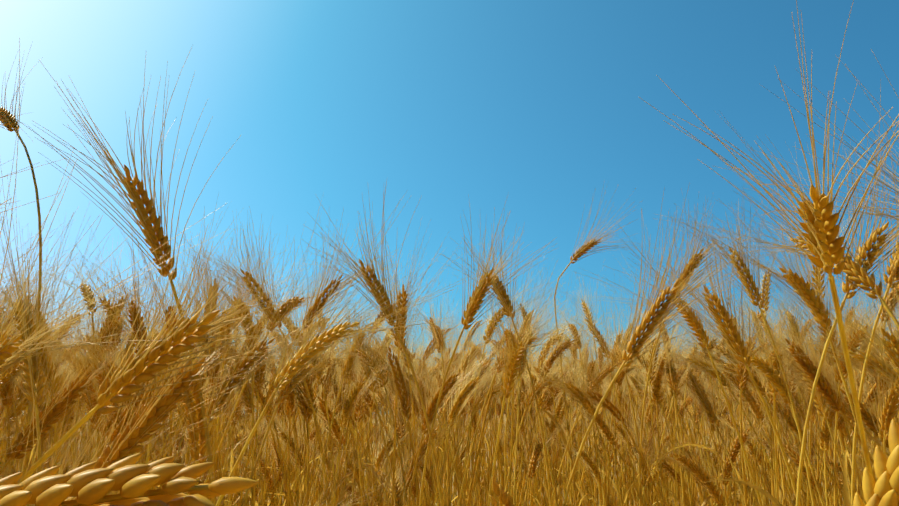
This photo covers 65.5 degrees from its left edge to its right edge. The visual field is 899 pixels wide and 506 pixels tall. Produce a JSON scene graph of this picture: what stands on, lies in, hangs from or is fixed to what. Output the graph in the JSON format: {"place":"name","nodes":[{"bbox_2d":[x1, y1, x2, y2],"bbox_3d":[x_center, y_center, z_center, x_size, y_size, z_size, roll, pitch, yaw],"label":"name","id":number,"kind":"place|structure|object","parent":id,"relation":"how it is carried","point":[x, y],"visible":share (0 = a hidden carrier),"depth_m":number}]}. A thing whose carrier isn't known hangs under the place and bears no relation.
{"place":"outdoors","nodes":[
{"label":"outdoors","id":0,"kind":"place"},
{"bbox_2d":[1,415,897,505],"bbox_3d":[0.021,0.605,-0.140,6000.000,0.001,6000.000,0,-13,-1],"label":"ground","id":1,"kind":"structure","parent":0,"point":[502,454],"depth_m":11.12},
{"bbox_2d":[0,41,96,475],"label":"wheat plant","id":2,"kind":"object","parent":1,"relation":"on","point":[9,122],"visible":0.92,"depth_m":0.84},
{"bbox_2d":[2,50,240,505],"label":"wheat plant","id":3,"kind":"object","parent":1,"relation":"on","point":[154,234],"visible":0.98,"depth_m":0.56},
{"bbox_2d":[0,453,258,505],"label":"wheat ear","id":4,"kind":"object","parent":1,"relation":"on","point":[88,484],"visible":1,"depth_m":0.14},
{"bbox_2d":[18,226,289,483],"bbox_3d":[-0.199,0.355,0.314,0.250,0.739,0.090,-5,-14,22],"label":"wheat plant","id":5,"kind":"object","parent":1,"relation":"on","point":[130,380],"visible":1,"depth_m":0.35},
{"bbox_2d":[177,206,355,505],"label":"wheat plant","id":6,"kind":"object","parent":1,"relation":"on","point":[251,285],"visible":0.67,"depth_m":0.94},
{"bbox_2d":[239,212,399,505],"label":"wheat plant","id":7,"kind":"object","parent":1,"relation":"on","point":[322,301],"visible":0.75,"depth_m":0.99},
{"bbox_2d":[303,181,443,505],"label":"wheat plant","id":8,"kind":"object","parent":1,"relation":"on","point":[386,311],"visible":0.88,"depth_m":0.80},
{"bbox_2d":[0,38,898,505],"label":"wheat plants","id":9,"kind":"object","parent":1,"relation":"on","point":[38,360],"visible":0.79,"depth_m":0.85},
{"bbox_2d":[0,217,898,505],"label":"wheat plants","id":10,"kind":"object","parent":1,"relation":"on","point":[556,403],"visible":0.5,"depth_m":1.51},
{"bbox_2d":[419,192,556,505],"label":"wheat plant","id":11,"kind":"object","parent":1,"relation":"on","point":[474,305],"visible":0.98,"depth_m":0.84},
{"bbox_2d":[440,209,551,505],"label":"wheat plant","id":12,"kind":"object","parent":1,"relation":"on","point":[504,295],"visible":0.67,"depth_m":1.00},
{"bbox_2d":[490,477,515,505],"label":"wheat ear","id":13,"kind":"object","parent":1,"relation":"on","point":[503,496],"visible":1,"depth_m":0.34},
{"bbox_2d":[528,185,666,505],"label":"wheat plant","id":14,"kind":"object","parent":1,"relation":"on","point":[579,253],"visible":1,"depth_m":1.45},
{"bbox_2d":[563,183,789,505],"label":"wheat plant","id":15,"kind":"object","parent":1,"relation":"on","point":[657,319],"visible":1,"depth_m":0.66},
{"bbox_2d":[603,194,800,505],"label":"wheat plant","id":16,"kind":"object","parent":1,"relation":"on","point":[725,317],"visible":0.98,"depth_m":0.72},
{"bbox_2d":[638,190,768,505],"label":"wheat plant","id":17,"kind":"object","parent":1,"relation":"on","point":[691,264],"visible":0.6,"depth_m":1.09},
{"bbox_2d":[666,182,814,505],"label":"wheat plant","id":18,"kind":"object","parent":1,"relation":"on","point":[746,282],"visible":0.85,"depth_m":0.91},
{"bbox_2d":[639,0,898,475],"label":"wheat plant","id":19,"kind":"object","parent":1,"relation":"on","point":[820,227],"visible":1,"depth_m":0.34},
{"bbox_2d":[796,84,898,505],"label":"wheat plant","id":20,"kind":"object","parent":1,"relation":"on","point":[868,245],"visible":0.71,"depth_m":0.62},
{"bbox_2d":[843,121,898,505],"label":"wheat plant","id":21,"kind":"object","parent":1,"relation":"on","point":[848,501],"visible":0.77,"depth_m":0.70},
{"bbox_2d":[853,418,898,505],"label":"wheat ear","id":22,"kind":"object","parent":1,"relation":"on","point":[883,490],"visible":1,"depth_m":0.21},
{"bbox_2d":[0,0,898,414],"label":"sky","id":23,"kind":"structure","parent":0,"point":[451,104]}
]}

